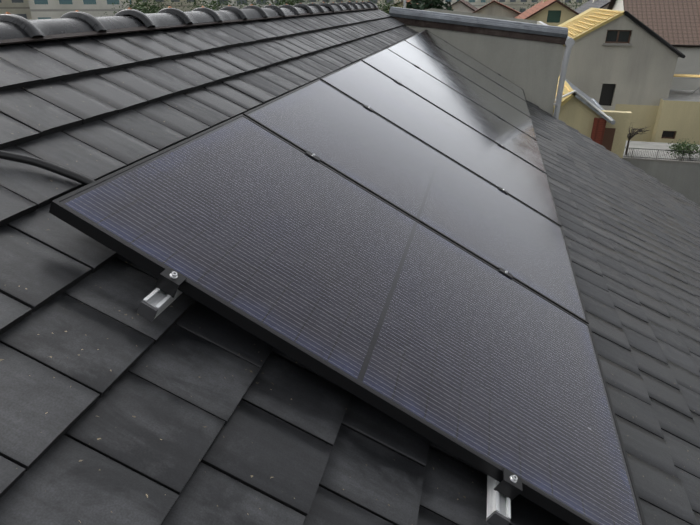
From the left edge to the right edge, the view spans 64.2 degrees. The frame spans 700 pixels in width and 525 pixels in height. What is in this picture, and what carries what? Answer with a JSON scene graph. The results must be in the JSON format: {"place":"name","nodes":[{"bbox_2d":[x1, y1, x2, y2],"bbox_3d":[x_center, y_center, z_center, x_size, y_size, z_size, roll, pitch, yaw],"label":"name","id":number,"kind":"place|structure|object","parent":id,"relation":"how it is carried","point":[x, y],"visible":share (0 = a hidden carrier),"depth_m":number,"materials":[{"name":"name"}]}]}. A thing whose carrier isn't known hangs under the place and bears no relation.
{"place":"outdoors","nodes":[
{"label":"outdoors","id":0,"kind":"place"},
{"bbox_2d":[201,0,489,9],"bbox_3d":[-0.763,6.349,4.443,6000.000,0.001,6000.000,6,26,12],"label":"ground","id":1,"kind":"structure","parent":0,"point":[486,2],"depth_m":801.65,"materials":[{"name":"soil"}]},
{"bbox_2d":[0,0,31,19],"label":"city block","id":2,"kind":"structure","parent":1,"relation":"on","point":[19,7],"depth_m":75.69,"materials":[{"name":"paint"}]},
{"bbox_2d":[28,0,131,19],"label":"city block","id":3,"kind":"structure","parent":1,"relation":"on","point":[46,9],"depth_m":66.05,"materials":[{"name":"concrete"}]},
{"bbox_2d":[98,0,193,16],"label":"town tree","id":4,"kind":"object","parent":1,"relation":"on","point":[143,8],"visible":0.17,"depth_m":54.19,"materials":[{"name":"green plant"}]},
{"bbox_2d":[131,0,201,13],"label":"city block","id":5,"kind":"structure","parent":1,"relation":"on","point":[173,5],"depth_m":95.85,"materials":[{"name":"concrete"}]},
{"bbox_2d":[181,0,262,11],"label":"town tree","id":6,"kind":"object","parent":1,"relation":"on","point":[217,8],"visible":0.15,"depth_m":56.53,"materials":[{"name":"green plant"}]},
{"bbox_2d":[213,0,283,8],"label":"city block","id":7,"kind":"structure","parent":1,"relation":"on","point":[257,2],"depth_m":75.85,"materials":[{"name":"concrete"}]},
{"bbox_2d":[231,0,309,6],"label":"town tree","id":8,"kind":"object","parent":1,"relation":"on","point":[289,2],"visible":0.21,"depth_m":61.59,"materials":[{"name":"green plant"}]},
{"bbox_2d":[295,0,353,3],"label":"city block","id":9,"kind":"structure","parent":1,"relation":"on","point":[320,1],"depth_m":108.39,"materials":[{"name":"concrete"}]},
{"bbox_2d":[338,0,403,13],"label":"town tree","id":10,"kind":"object","parent":1,"relation":"on","point":[386,8],"visible":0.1,"depth_m":66.95,"materials":[{"name":"green plant"}]},
{"bbox_2d":[365,0,420,9],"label":"city block","id":11,"kind":"structure","parent":1,"relation":"on","point":[376,2],"depth_m":90.40,"materials":[{"name":"concrete"}]},
{"bbox_2d":[406,0,452,10],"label":"conifer tree","id":12,"kind":"object","parent":1,"relation":"on","point":[427,4],"visible":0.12,"depth_m":22.43,"materials":[{"name":"green plant"}]},
{"bbox_2d":[440,0,485,8],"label":"city block","id":13,"kind":"structure","parent":1,"relation":"on","point":[478,4],"depth_m":124.39,"materials":[{"name":"paint"}]},
{"bbox_2d":[498,0,589,12],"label":"city block","id":14,"kind":"structure","parent":1,"relation":"on","point":[516,5],"depth_m":139.45,"materials":[{"name":"concrete"}]},
{"bbox_2d":[514,0,578,25],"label":"cream house","id":15,"kind":"structure","parent":1,"relation":"on","point":[553,12],"depth_m":37.66,"materials":[{"name":"beige paint"}]},
{"bbox_2d":[520,0,588,10],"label":"town tree","id":16,"kind":"object","parent":1,"relation":"on","point":[562,2],"visible":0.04,"depth_m":69.12,"materials":[{"name":"green plant"}]},
{"bbox_2d":[552,76,631,157],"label":"house","id":17,"kind":"structure","parent":1,"relation":"on","point":[581,112],"depth_m":17.72,"materials":[{"name":"beige paint"}]},
{"bbox_2d":[558,8,699,144],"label":"house","id":18,"kind":"structure","parent":1,"relation":"on","point":[625,60],"depth_m":23.84,"materials":[{"name":"grey paint"}]},
{"bbox_2d":[607,0,699,89],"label":"house","id":19,"kind":"structure","parent":1,"relation":"on","point":[675,24],"depth_m":30.49,"materials":[{"name":"brown tile"}]},
{"bbox_2d":[622,141,699,205],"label":"terrace wall","id":20,"kind":"structure","parent":1,"relation":"on","point":[682,177],"depth_m":20.57,"materials":[{"name":"grey concrete"}]},
{"bbox_2d":[625,122,648,154],"bbox_3d":[10.442,-4.587,20.739,1.057,1.194,1.414,18,31,32],"label":"bare tree","id":21,"kind":"object","parent":20,"relation":"on","point":[631,134],"visible":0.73,"depth_m":20.69,"materials":[{"name":"brown plant"}]},
{"bbox_2d":[624,147,699,161],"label":"terrace railing","id":22,"kind":"object","parent":20,"relation":"on","point":[662,155],"visible":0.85,"depth_m":20.30,"materials":[{"name":"grey metal"}]},
{"bbox_2d":[667,139,699,158],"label":"evergreen bush","id":23,"kind":"object","parent":20,"relation":"on","point":[689,147],"visible":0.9,"depth_m":20.38,"materials":[{"name":"green plant"}]},
{"bbox_2d":[673,74,699,94],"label":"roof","id":24,"kind":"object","parent":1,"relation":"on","point":[689,76],"visible":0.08,"depth_m":24.78,"materials":[{"name":"yellow metal"}]},
{"bbox_2d":[382,0,417,12],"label":"building","id":25,"kind":"structure","parent":0,"point":[401,3],"depth_m":69.66,"materials":[{"name":"beige tile"}]},
{"bbox_2d":[445,0,477,12],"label":"house","id":26,"kind":"structure","parent":0,"point":[462,6],"depth_m":54.75,"materials":[{"name":"beige paint"}]},
{"bbox_2d":[389,7,567,114],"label":"neighbour wall","id":27,"kind":"structure","parent":0,"point":[525,55],"depth_m":8.44,"materials":[{"name":"grey paint"}]},
{"bbox_2d":[539,21,574,118],"bbox_3d":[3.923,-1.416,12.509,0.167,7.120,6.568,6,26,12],"label":"downspout","id":28,"kind":"object","parent":27,"relation":"attached to","point":[569,43],"visible":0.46,"depth_m":8.33,"materials":[{"name":"grey metal"}]},
{"bbox_2d":[472,0,520,17],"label":"house","id":29,"kind":"structure","parent":0,"point":[494,7],"depth_m":47.01,"materials":[{"name":"paint"}]},
{"bbox_2d":[574,0,609,13],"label":"house","id":30,"kind":"structure","parent":0,"point":[602,4],"depth_m":45.86,"materials":[{"name":"tile"}]},
{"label":"house walls","id":31,"kind":"object","parent":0,"visible":0},
{"bbox_3d":[-0.518,-0.223,4.531,11.419,3.254,10.560,6,26,12],"label":"roof underlay","id":32,"kind":"object","parent":31,"relation":"on","visible":0},
{"bbox_2d":[0,9,699,524],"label":"roof tiles","id":33,"kind":"object","parent":32,"relation":"on","point":[118,409],"visible":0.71,"depth_m":1.44,"materials":[{"name":"black tile"}]},
{"bbox_2d":[0,150,94,184],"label":"cable conduit","id":34,"kind":"object","parent":33,"relation":"on","point":[50,167],"visible":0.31,"depth_m":1.57,"materials":[{"name":"black plastic"}]},
{"bbox_2d":[0,1,378,44],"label":"ridge tiles","id":35,"kind":"object","parent":33,"relation":"on","point":[14,28],"visible":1,"depth_m":2.88,"materials":[{"name":"black tile"}]},
{"bbox_2d":[136,40,521,524],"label":"panel clamps","id":36,"kind":"object","parent":33,"relation":"on","point":[161,297],"visible":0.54,"depth_m":1.33,"materials":[{"name":"metal"}]},
{"bbox_2d":[49,114,645,524],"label":"solar panel","id":37,"kind":"object","parent":36,"relation":"on","point":[308,261],"visible":1,"depth_m":1.64,"materials":[{"name":"black"}]},
{"bbox_2d":[243,79,588,323],"bbox_3d":[0.411,-0.409,2.877,1.537,0.840,1.134,6,26,12],"label":"solar panel","id":38,"kind":"object","parent":36,"relation":"on","point":[346,136],"visible":0.77,"depth_m":2.74,"materials":[{"name":"black"}]},
{"bbox_2d":[320,60,561,225],"bbox_3d":[0.679,-0.891,3.891,1.537,0.843,1.134,6,26,12],"label":"solar panel","id":39,"kind":"object","parent":36,"relation":"on","point":[361,82],"visible":0.75,"depth_m":3.78,"materials":[{"name":"black"}]},
{"bbox_2d":[361,48,546,173],"bbox_3d":[0.946,-1.374,4.905,1.536,0.843,1.134,6,26,12],"label":"solar panel","id":40,"kind":"object","parent":36,"relation":"on","point":[456,104],"visible":0.81,"depth_m":4.81,"materials":[{"name":"black"}]},
{"bbox_2d":[387,40,537,140],"bbox_3d":[1.214,-1.856,5.918,1.538,0.841,1.134,6,26,12],"label":"solar panel","id":41,"kind":"object","parent":36,"relation":"on","point":[466,87],"visible":0.77,"depth_m":5.85,"materials":[{"name":"black"}]},
{"bbox_2d":[404,34,530,117],"bbox_3d":[1.481,-2.339,6.932,1.537,0.842,1.134,6,26,12],"label":"solar panel","id":42,"kind":"object","parent":36,"relation":"on","point":[467,72],"visible":0.75,"depth_m":6.87,"materials":[{"name":"black"}]},
{"bbox_2d":[417,30,526,101],"bbox_3d":[1.749,-2.821,7.946,1.536,0.840,1.134,6,26,12],"label":"solar panel","id":43,"kind":"object","parent":36,"relation":"on","point":[471,62],"visible":0.79,"depth_m":7.89,"materials":[{"name":"black"}]}
]}

